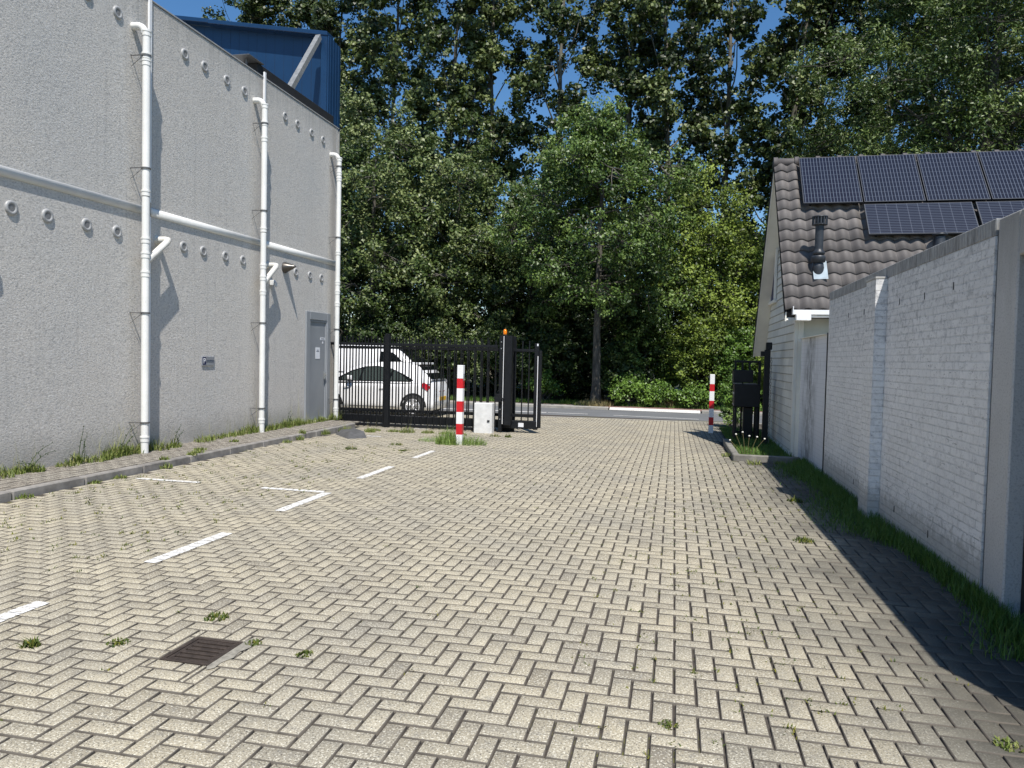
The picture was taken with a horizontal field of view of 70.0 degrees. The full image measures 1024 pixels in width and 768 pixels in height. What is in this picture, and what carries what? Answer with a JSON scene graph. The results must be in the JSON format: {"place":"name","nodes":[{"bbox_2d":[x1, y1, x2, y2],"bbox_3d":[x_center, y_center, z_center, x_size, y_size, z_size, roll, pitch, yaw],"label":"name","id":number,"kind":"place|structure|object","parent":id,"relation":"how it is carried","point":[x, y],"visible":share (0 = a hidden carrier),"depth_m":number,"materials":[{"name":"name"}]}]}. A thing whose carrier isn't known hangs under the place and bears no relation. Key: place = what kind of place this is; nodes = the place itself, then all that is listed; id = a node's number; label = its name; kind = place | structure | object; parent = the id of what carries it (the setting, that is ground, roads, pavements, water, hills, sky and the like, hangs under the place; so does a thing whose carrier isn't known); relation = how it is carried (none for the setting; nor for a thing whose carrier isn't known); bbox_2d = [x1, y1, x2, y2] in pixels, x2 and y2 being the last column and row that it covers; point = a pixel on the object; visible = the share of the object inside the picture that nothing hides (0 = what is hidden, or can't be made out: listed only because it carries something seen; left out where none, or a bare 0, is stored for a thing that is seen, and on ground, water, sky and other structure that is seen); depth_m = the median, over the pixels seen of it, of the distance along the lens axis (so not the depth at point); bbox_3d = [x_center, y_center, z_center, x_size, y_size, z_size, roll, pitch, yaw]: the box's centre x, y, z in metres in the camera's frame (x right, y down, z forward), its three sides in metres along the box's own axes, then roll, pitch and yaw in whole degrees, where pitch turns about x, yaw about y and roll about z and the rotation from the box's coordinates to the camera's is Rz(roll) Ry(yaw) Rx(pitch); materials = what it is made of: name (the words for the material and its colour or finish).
{"place":"outdoors","nodes":[
{"label":"outdoors","id":0,"kind":"place"},
{"bbox_2d":[0,420,359,490],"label":"sidewalk","id":1,"kind":"structure","parent":0,"point":[51,473],"depth_m":10.49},
{"bbox_2d":[0,465,16,478],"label":"grass tuft","id":2,"kind":"object","parent":1,"relation":"on","point":[4,473],"visible":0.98,"depth_m":8.74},
{"bbox_2d":[7,444,25,474],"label":"grass tuft","id":3,"kind":"object","parent":1,"relation":"on","point":[19,471],"visible":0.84,"depth_m":8.98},
{"bbox_2d":[17,442,54,472],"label":"tall weed","id":4,"kind":"object","parent":1,"relation":"on","point":[29,468],"visible":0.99,"depth_m":9.12,"materials":[{"name":"green plant"}]},
{"bbox_2d":[27,441,49,472],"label":"grass tuft","id":5,"kind":"object","parent":1,"relation":"on","point":[37,469],"visible":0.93,"depth_m":9.17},
{"bbox_2d":[54,460,79,467],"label":"grass tuft","id":6,"kind":"object","parent":1,"relation":"on","point":[72,464],"visible":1,"depth_m":9.64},
{"bbox_2d":[71,426,92,463],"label":"tall weed","id":7,"kind":"object","parent":1,"relation":"on","point":[79,458],"visible":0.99,"depth_m":9.90,"materials":[{"name":"green plant"}]},
{"bbox_2d":[83,428,106,462],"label":"grass tuft","id":8,"kind":"object","parent":1,"relation":"on","point":[101,459],"visible":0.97,"depth_m":10.10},
{"bbox_2d":[100,424,128,457],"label":"grass tuft","id":9,"kind":"object","parent":1,"relation":"on","point":[117,454],"visible":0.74,"depth_m":10.53,"materials":[{"name":"plant"}]},
{"bbox_2d":[113,427,134,455],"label":"grass tuft","id":10,"kind":"object","parent":1,"relation":"on","point":[128,451],"visible":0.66,"depth_m":10.74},
{"bbox_2d":[150,437,169,450],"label":"grass tuft","id":11,"kind":"object","parent":1,"relation":"on","point":[159,448],"visible":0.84,"depth_m":11.44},
{"bbox_2d":[245,399,266,432],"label":"grass tuft","id":12,"kind":"object","parent":1,"relation":"on","point":[253,428],"visible":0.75,"depth_m":14.25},
{"bbox_2d":[0,410,1023,767],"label":"brick paving","id":13,"kind":"structure","parent":0,"point":[264,572],"depth_m":4.62,"materials":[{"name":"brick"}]},
{"bbox_2d":[16,636,40,648],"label":"weed","id":14,"kind":"object","parent":13,"relation":"on","point":[31,643],"visible":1,"depth_m":4.03,"materials":[{"name":"green plant"}]},
{"bbox_2d":[106,637,130,646],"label":"weed","id":15,"kind":"object","parent":13,"relation":"on","point":[121,642],"visible":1,"depth_m":4.10,"materials":[{"name":"green plant"}]},
{"bbox_2d":[160,637,242,666],"bbox_3d":[-1.706,1.497,4.033,0.295,0.060,0.320,2,2,12],"label":"drain grate","id":16,"kind":"object","parent":13,"relation":"in","point":[201,651],"visible":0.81,"depth_m":4.03,"materials":[{"name":"metal"}]},
{"bbox_2d":[202,611,228,621],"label":"weed","id":17,"kind":"object","parent":13,"relation":"on","point":[217,613],"visible":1,"depth_m":4.53,"materials":[{"name":"green plant"}]},
{"bbox_2d":[0,428,432,621],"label":"parking bay markings","id":18,"kind":"object","parent":13,"relation":"on","point":[17,611],"visible":0.98,"depth_m":6.32,"materials":[{"name":"paint"}]},
{"bbox_2d":[206,638,252,669],"bbox_3d":[-1.517,1.471,3.990,0.079,0.001,0.440,2,2,12],"label":"mortar patch","id":19,"kind":"object","parent":13,"relation":"on","point":[234,652],"visible":1,"depth_m":3.98,"materials":[{"name":"concrete"}]},
{"bbox_2d":[295,649,313,657],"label":"weed","id":20,"kind":"object","parent":13,"relation":"on","point":[306,652],"visible":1,"depth_m":4.00,"materials":[{"name":"green plant"}]},
{"bbox_2d":[335,428,366,438],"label":"kerb ramp","id":21,"kind":"structure","parent":13,"relation":"on","point":[352,433],"depth_m":14.85,"materials":[{"name":"grey concrete"}]},
{"bbox_2d":[338,362,448,415],"bbox_3d":[-4.074,0.107,22.376,4.100,1.605,1.949,2,2,12],"label":"parked car","id":22,"kind":"object","parent":13,"relation":"on","point":[425,394],"visible":0.38,"depth_m":21.57,"materials":[{"name":"white paint"}]},
{"bbox_2d":[331,334,497,430],"bbox_3d":[-2.375,-0.003,17.342,4.166,2.351,0.110,2,2,12],"label":"steel fence","id":23,"kind":"object","parent":13,"relation":"on","point":[386,344],"visible":0.76,"depth_m":17.38,"materials":[{"name":"metal"}]},
{"bbox_2d":[434,425,469,444],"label":"grass tuft","id":24,"kind":"object","parent":13,"relation":"on","point":[449,439],"visible":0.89,"depth_m":13.89,"materials":[{"name":"plant"}]},
{"bbox_2d":[456,365,464,444],"bbox_3d":[-0.982,0.452,13.894,0.120,1.620,0.116,2,2,12],"label":"bollard","id":25,"kind":"object","parent":13,"relation":"on","point":[460,402],"visible":0.94,"depth_m":13.84,"materials":[{"name":"metal"}]},
{"bbox_2d":[462,436,487,445],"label":"grass tuft","id":26,"kind":"object","parent":13,"relation":"on","point":[470,443],"visible":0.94,"depth_m":13.89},
{"bbox_2d":[0,442,968,766],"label":"weeds","id":27,"kind":"object","parent":13,"relation":"on","point":[448,570],"visible":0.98,"depth_m":6.59,"materials":[{"name":"green plant"}]},
{"bbox_2d":[474,402,494,432],"bbox_3d":[-0.641,0.823,16.720,0.422,0.780,0.260,2,2,12],"label":"control cabinet","id":28,"kind":"object","parent":13,"relation":"on","point":[483,417],"visible":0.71,"depth_m":16.61,"materials":[{"name":"metal"}]},
{"bbox_2d":[493,329,516,431],"bbox_3d":[-0.170,-0.054,17.029,0.403,2.616,0.540,2,2,12],"label":"gate portal","id":29,"kind":"object","parent":13,"relation":"on","point":[504,398],"visible":0.94,"depth_m":16.84,"materials":[{"name":"black paint"}]},
{"bbox_2d":[338,338,541,429],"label":"sliding gate","id":30,"kind":"structure","parent":29,"relation":"attached to","point":[535,424],"depth_m":17.42,"materials":[{"name":"metal"}]},
{"bbox_2d":[657,719,678,729],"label":"weed","id":31,"kind":"object","parent":13,"relation":"on","point":[669,724],"visible":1,"depth_m":3.31,"materials":[{"name":"green plant"}]},
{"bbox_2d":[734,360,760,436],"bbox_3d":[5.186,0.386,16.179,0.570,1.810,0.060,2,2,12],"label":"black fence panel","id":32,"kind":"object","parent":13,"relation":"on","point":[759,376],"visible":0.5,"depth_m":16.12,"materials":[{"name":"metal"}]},
{"bbox_2d":[793,535,815,543],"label":"weed","id":33,"kind":"object","parent":13,"relation":"on","point":[807,540],"visible":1,"depth_m":6.80,"materials":[{"name":"green plant"}]},
{"bbox_2d":[766,457,1023,661],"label":"grass strip","id":34,"kind":"object","parent":13,"relation":"on","point":[997,620],"depth_m":6.25,"materials":[{"name":"plant"}]},
{"bbox_2d":[992,735,1023,752],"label":"weed","id":35,"kind":"object","parent":13,"relation":"on","point":[1007,746],"visible":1,"depth_m":3.20,"materials":[{"name":"green plant"}]},
{"bbox_2d":[153,0,1023,364],"label":"sky","id":36,"kind":"structure","parent":0,"point":[191,8],"materials":[{"name":"blue"}]},
{"bbox_2d":[441,404,761,422],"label":"road","id":37,"kind":"structure","parent":0,"point":[634,414],"depth_m":25.03,"materials":[{"name":"asphalt"}]},
{"bbox_2d":[339,345,432,374],"bbox_3d":[-5.229,-0.338,26.724,4.780,2.190,2.220,2,2,12],"label":"parked van","id":38,"kind":"object","parent":37,"relation":"on","point":[407,356],"visible":0.01,"depth_m":25.84,"materials":[{"name":"white paint"}]},
{"bbox_2d":[609,407,699,412],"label":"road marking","id":39,"kind":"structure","parent":37,"relation":"on","point":[657,410],"depth_m":26.68,"materials":[{"name":"paint"}]},
{"bbox_2d":[448,375,762,412],"bbox_3d":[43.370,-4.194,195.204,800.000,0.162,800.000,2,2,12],"label":"ground","id":40,"kind":"structure","parent":0,"point":[606,397],"depth_m":35.46,"materials":[{"name":"plant"}]},
{"bbox_2d":[0,0,341,471],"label":"warehouse","id":41,"kind":"structure","parent":40,"relation":"on","point":[170,200],"depth_m":11.33,"materials":[{"name":"grey paint"}]},
{"bbox_2d":[201,357,213,365],"bbox_3d":[-5.353,-0.403,12.883,0.022,0.162,0.360,2,2,11],"label":"parking sign","id":42,"kind":"object","parent":41,"relation":"attached to","point":[207,361],"visible":1,"depth_m":12.86,"materials":[{"name":"silver metal"}]},
{"bbox_2d":[175,15,340,130],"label":"blue building","id":43,"kind":"structure","parent":41,"relation":"on","point":[306,62],"depth_m":18.93,"materials":[{"name":"metal"}]},
{"bbox_2d":[309,322,326,419],"bbox_3d":[-4.521,-0.299,17.047,0.095,2.271,0.788,2,2,12],"label":"door","id":44,"kind":"structure","parent":41,"relation":"in","point":[317,374],"depth_m":17.05,"materials":[{"name":"grey metal"}]},
{"bbox_2d":[0,423,354,502],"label":"kerb","id":45,"kind":"structure","parent":40,"relation":"on","point":[47,487],"depth_m":9.88,"materials":[{"name":"concrete"}]},
{"bbox_2d":[201,0,277,24],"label":"poplar tree","id":46,"kind":"object","parent":40,"relation":"on","point":[253,12],"visible":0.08,"depth_m":44.82,"materials":[{"name":"green plant"}]},
{"bbox_2d":[258,0,353,193],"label":"poplar tree","id":47,"kind":"object","parent":40,"relation":"on","point":[279,7],"visible":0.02,"depth_m":43.72,"materials":[{"name":"green plant"}]},
{"bbox_2d":[297,0,394,332],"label":"poplar tree","id":48,"kind":"object","parent":40,"relation":"on","point":[325,16],"visible":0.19,"depth_m":41.72,"materials":[{"name":"green plant"}]},
{"bbox_2d":[339,84,392,329],"bbox_3d":[-9.668,-7.704,36.594,7.900,16.266,7.771,2,2,12],"label":"maple tree","id":49,"kind":"object","parent":40,"relation":"on","point":[342,141],"visible":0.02,"depth_m":35.60,"materials":[{"name":"green plant"}]},
{"bbox_2d":[344,310,405,346],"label":"shrub","id":50,"kind":"object","parent":40,"relation":"on","point":[372,331],"visible":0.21,"depth_m":31.43,"materials":[{"name":"green plant"}]},
{"bbox_2d":[340,0,444,294],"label":"poplar tree","id":51,"kind":"object","parent":40,"relation":"on","point":[392,67],"visible":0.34,"depth_m":39.18,"materials":[{"name":"green plant"}]},
{"bbox_2d":[339,91,465,341],"bbox_3d":[-6.304,-6.143,33.345,7.343,13.532,7.840,0,3,-40],"label":"maple tree","id":52,"kind":"object","parent":40,"relation":"on","point":[372,304],"visible":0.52,"depth_m":32.28,"materials":[{"name":"green plant"}]},
{"bbox_2d":[398,301,473,390],"bbox_3d":[-3.155,-1.402,31.327,3.542,4.346,2.764,2,2,12],"label":"shrub","id":53,"kind":"object","parent":40,"relation":"on","point":[438,333],"visible":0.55,"depth_m":31.07,"materials":[{"name":"green plant"}]},
{"bbox_2d":[385,0,505,291],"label":"poplar tree","id":54,"kind":"object","parent":40,"relation":"on","point":[437,32],"visible":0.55,"depth_m":37.33,"materials":[{"name":"green plant"}]},
{"bbox_2d":[384,111,530,397],"bbox_3d":[-2.525,-5.681,33.172,6.882,12.794,7.668,2,2,12],"label":"maple tree","id":55,"kind":"object","parent":40,"relation":"on","point":[455,248],"visible":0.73,"depth_m":32.01,"materials":[{"name":"green plant"}]},
{"bbox_2d":[440,0,547,392],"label":"poplar tree","id":56,"kind":"object","parent":40,"relation":"on","point":[501,126],"visible":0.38,"depth_m":38.01,"materials":[{"name":"green plant"}]},
{"bbox_2d":[464,307,531,393],"bbox_3d":[-0.631,-1.226,31.071,3.497,4.127,2.718,2,2,12],"label":"shrub","id":57,"kind":"object","parent":40,"relation":"on","point":[491,334],"visible":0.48,"depth_m":30.66,"materials":[{"name":"green plant"}]},
{"bbox_2d":[461,189,594,399],"bbox_3d":[0.863,-3.905,32.705,6.173,9.435,6.131,0,3,-36],"label":"maple tree","id":58,"kind":"object","parent":40,"relation":"on","point":[508,282],"visible":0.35,"depth_m":31.62,"materials":[{"name":"green plant"}]},
{"bbox_2d":[524,369,564,400],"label":"shrub","id":59,"kind":"object","parent":40,"relation":"on","point":[550,385],"visible":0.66,"depth_m":29.72,"materials":[{"name":"green plant"}]},
{"bbox_2d":[339,214,762,401],"bbox_3d":[3.923,-3.708,40.548,59.665,9.483,12.925,2,2,12],"label":"woodland understory","id":60,"kind":"object","parent":40,"relation":"on","point":[491,390],"visible":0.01,"depth_m":37.61,"materials":[{"name":"green plant"}]},
{"bbox_2d":[516,315,590,400],"bbox_3d":[1.579,-1.011,30.677,3.368,3.823,2.646,2,2,12],"label":"shrub","id":61,"kind":"object","parent":40,"relation":"on","point":[552,337],"visible":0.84,"depth_m":30.27,"materials":[{"name":"green plant"}]},
{"bbox_2d":[505,0,613,395],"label":"poplar tree","id":62,"kind":"object","parent":40,"relation":"on","point":[551,51],"visible":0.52,"depth_m":36.30,"materials":[{"name":"green plant"}]},
{"bbox_2d":[480,93,706,402],"bbox_3d":[3.134,-5.163,28.764,8.871,12.310,7.878,2,2,12],"label":"street tree","id":63,"kind":"object","parent":40,"relation":"on","point":[594,142],"visible":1,"depth_m":27.27,"materials":[{"name":"green plant"}]},
{"bbox_2d":[534,234,667,400],"bbox_3d":[4.009,-2.784,31.792,5.988,7.620,6.152,2,2,12],"label":"elder bush","id":64,"kind":"object","parent":40,"relation":"on","point":[584,336],"visible":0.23,"depth_m":30.61,"materials":[{"name":"plant"}]},
{"bbox_2d":[450,401,761,415],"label":"kerb","id":65,"kind":"structure","parent":40,"relation":"on","point":[586,407],"depth_m":27.32,"materials":[{"name":"concrete"}]},
{"bbox_2d":[586,338,653,394],"bbox_3d":[4.377,-0.460,29.593,2.772,2.926,2.346,2,2,12],"label":"shrub","id":66,"kind":"object","parent":40,"relation":"on","point":[610,369],"visible":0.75,"depth_m":29.16,"materials":[{"name":"green plant"}]},
{"bbox_2d":[572,0,684,396],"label":"poplar tree","id":67,"kind":"object","parent":40,"relation":"on","point":[632,87],"visible":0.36,"depth_m":36.06,"materials":[{"name":"green plant"}]},
{"bbox_2d":[603,369,655,405],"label":"shrub","id":68,"kind":"object","parent":40,"relation":"on","point":[631,386],"visible":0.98,"depth_m":28.35,"materials":[{"name":"green plant"}]},
{"bbox_2d":[607,292,686,402],"bbox_3d":[5.548,-1.383,29.778,3.570,4.812,2.848,2,2,12],"label":"shrub","id":69,"kind":"object","parent":40,"relation":"on","point":[653,339],"visible":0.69,"depth_m":29.35,"materials":[{"name":"green plant"}]},
{"bbox_2d":[641,378,683,406],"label":"shrub","id":70,"kind":"object","parent":40,"relation":"on","point":[661,393],"visible":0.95,"depth_m":28.10,"materials":[{"name":"green plant"}]},
{"bbox_2d":[610,0,729,397],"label":"poplar tree","id":71,"kind":"object","parent":40,"relation":"on","point":[675,63],"visible":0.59,"depth_m":34.85,"materials":[{"name":"green plant"}]},
{"bbox_2d":[674,380,720,407],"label":"shrub","id":72,"kind":"object","parent":40,"relation":"on","point":[697,394],"visible":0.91,"depth_m":27.79,"materials":[{"name":"green plant"}]},
{"bbox_2d":[660,310,741,405],"bbox_3d":[7.551,-0.943,29.086,3.097,4.074,2.613,0,2,-34],"label":"shrub","id":73,"kind":"object","parent":40,"relation":"on","point":[683,367],"visible":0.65,"depth_m":28.47,"materials":[{"name":"green plant"}]},
{"bbox_2d":[644,159,763,405],"bbox_3d":[8.018,-4.072,30.349,6.001,10.263,6.334,2,2,12],"label":"field maple","id":74,"kind":"object","parent":40,"relation":"on","point":[697,251],"visible":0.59,"depth_m":29.26,"materials":[{"name":"green plant"}]},
{"bbox_2d":[708,374,714,432],"bbox_3d":[5.038,0.546,18.472,0.116,1.580,0.116,2,2,12],"label":"bollard","id":75,"kind":"object","parent":40,"relation":"on","point":[711,403],"visible":0.96,"depth_m":18.41,"materials":[{"name":"metal"}]},
{"bbox_2d":[674,0,783,399],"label":"poplar tree","id":76,"kind":"object","parent":40,"relation":"on","point":[740,20],"visible":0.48,"depth_m":35.25,"materials":[{"name":"green plant"}]},
{"bbox_2d":[718,407,739,426],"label":"shrub","id":77,"kind":"object","parent":40,"relation":"on","point":[726,414],"visible":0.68,"depth_m":19.48,"materials":[{"name":"green plant"}]},
{"bbox_2d":[704,324,762,398],"bbox_3d":[8.848,-0.593,28.386,2.996,3.484,2.547,2,2,12],"label":"shrub","id":78,"kind":"object","parent":40,"relation":"on","point":[726,368],"visible":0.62,"depth_m":27.95,"materials":[{"name":"green plant"}]},
{"bbox_2d":[705,210,767,404],"bbox_3d":[11.247,-3.155,30.300,5.617,8.902,5.485,3,3,37],"label":"field maple","id":79,"kind":"object","parent":40,"relation":"on","point":[754,261],"visible":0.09,"depth_m":30.06,"materials":[{"name":"green plant"}]},
{"bbox_2d":[714,375,762,426],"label":"shrub","id":80,"kind":"object","parent":40,"relation":"on","point":[725,396],"visible":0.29,"depth_m":20.39,"materials":[{"name":"green plant"}]},
{"bbox_2d":[740,329,763,389],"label":"shrub","id":81,"kind":"object","parent":40,"relation":"on","point":[762,362],"visible":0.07,"depth_m":27.66,"materials":[{"name":"green plant"}]},
{"bbox_2d":[723,439,798,463],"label":"bed kerb","id":82,"kind":"structure","parent":40,"relation":"on","point":[732,451],"depth_m":12.53,"materials":[{"name":"concrete"}]},
{"bbox_2d":[718,425,793,456],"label":"grass","id":83,"kind":"structure","parent":82,"relation":"in","point":[760,450],"depth_m":14.49,"materials":[{"name":"plant"}]},
{"bbox_2d":[732,370,759,440],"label":"letterbox bank","id":84,"kind":"structure","parent":83,"relation":"on","point":[746,395],"depth_m":15.72,"materials":[{"name":"metal"}]},
{"bbox_2d":[761,342,771,444],"bbox_3d":[5.139,0.272,14.859,0.223,2.230,0.150,2,2,12],"label":"gate receiving post","id":85,"kind":"object","parent":83,"relation":"on","point":[766,353],"visible":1,"depth_m":14.80,"materials":[{"name":"metal"}]},
{"bbox_2d":[726,0,854,401],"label":"poplar tree","id":86,"kind":"object","parent":40,"relation":"on","point":[807,10],"visible":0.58,"depth_m":34.16,"materials":[{"name":"green plant"}]},
{"bbox_2d":[798,333,827,471],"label":"white wall","id":87,"kind":"structure","parent":40,"relation":"on","point":[813,384],"depth_m":11.79,"materials":[{"name":"paint"}]},
{"bbox_2d":[758,0,883,241],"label":"poplar tree","id":88,"kind":"object","parent":40,"relation":"on","point":[845,20],"visible":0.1,"depth_m":34.97,"materials":[{"name":"green plant"}]},
{"bbox_2d":[823,0,942,153],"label":"poplar tree","id":89,"kind":"object","parent":40,"relation":"on","point":[857,111],"visible":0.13,"depth_m":33.20,"materials":[{"name":"green plant"}]},
{"bbox_2d":[753,149,1023,456],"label":"house","id":90,"kind":"structure","parent":40,"relation":"on","point":[814,255],"depth_m":13.50,"materials":[{"name":"tile"}]},
{"bbox_2d":[768,248,777,305],"bbox_3d":[5.828,-2.368,16.336,0.070,1.170,1.050,2,2,12],"label":"window","id":91,"kind":"structure","parent":90,"relation":"in","point":[772,300],"depth_m":15.89,"materials":[{"name":"glass"}]},
{"bbox_2d":[798,156,862,205],"bbox_3d":[6.149,-3.942,14.168,1.046,1.091,0.855,2,2,12],"label":"solar panel","id":92,"kind":"object","parent":90,"relation":"attached to","point":[829,180],"visible":1,"depth_m":14.11,"materials":[{"name":"glass"}]},
{"bbox_2d":[856,154,925,203],"bbox_3d":[7.193,-3.910,13.937,1.046,1.091,0.855,2,2,12],"label":"solar panel","id":93,"kind":"object","parent":90,"relation":"attached to","point":[890,178],"visible":0.95,"depth_m":13.88,"materials":[{"name":"glass"}]},
{"bbox_2d":[863,202,978,236],"bbox_3d":[7.384,-2.983,13.239,1.810,0.668,0.540,2,2,12],"label":"solar panel","id":94,"kind":"object","parent":90,"relation":"attached to","point":[921,218],"visible":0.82,"depth_m":13.20,"materials":[{"name":"glass"}]},
{"bbox_2d":[916,152,990,202],"bbox_3d":[8.237,-3.878,13.706,1.046,1.091,0.855,2,2,12],"label":"solar panel","id":95,"kind":"object","parent":90,"relation":"attached to","point":[952,176],"visible":0.95,"depth_m":13.64,"materials":[{"name":"glass"}]},
{"bbox_2d":[975,201,1023,224],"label":"solar panel","id":96,"kind":"object","parent":90,"relation":"attached to","point":[988,211],"visible":0.59,"depth_m":13.02,"materials":[{"name":"glass"}]},
{"bbox_2d":[977,150,1023,200],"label":"solar panel","id":97,"kind":"object","parent":90,"relation":"attached to","point":[1003,172],"visible":0.95,"depth_m":13.50,"materials":[{"name":"glass"}]},
{"bbox_2d":[781,0,1023,157],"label":"ash tree","id":98,"kind":"object","parent":40,"relation":"on","point":[958,59],"visible":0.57,"depth_m":25.21,"materials":[{"name":"green plant"}]},
{"bbox_2d":[823,218,1000,587],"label":"white brick wall","id":99,"kind":"structure","parent":40,"relation":"on","point":[909,377],"depth_m":6.58,"materials":[{"name":"brick"}]},
{"bbox_2d":[982,209,1023,620],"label":"concrete doorway","id":100,"kind":"structure","parent":99,"relation":"attached to","point":[1003,568],"depth_m":4.90,"materials":[{"name":"concrete"}]},
{"bbox_2d":[1020,542,1023,620],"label":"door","id":101,"kind":"structure","parent":100,"relation":"in","point":[1022,584],"depth_m":4.83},
{"bbox_2d":[891,0,1023,151],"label":"poplar tree","id":102,"kind":"object","parent":40,"relation":"on","point":[900,108],"visible":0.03,"depth_m":33.24,"materials":[{"name":"green plant"}]},
{"bbox_2d":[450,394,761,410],"bbox_3d":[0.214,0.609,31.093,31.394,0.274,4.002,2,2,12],"label":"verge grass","id":103,"kind":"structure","parent":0,"point":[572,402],"depth_m":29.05,"materials":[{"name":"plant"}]},
{"bbox_2d":[454,400,761,411],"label":"cycle path","id":104,"kind":"structure","parent":0,"point":[646,407],"depth_m":27.73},
{"bbox_2d":[575,398,613,406],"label":"grass tuft","id":105,"kind":"object","parent":104,"relation":"on","point":[601,403],"visible":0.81,"depth_m":28.24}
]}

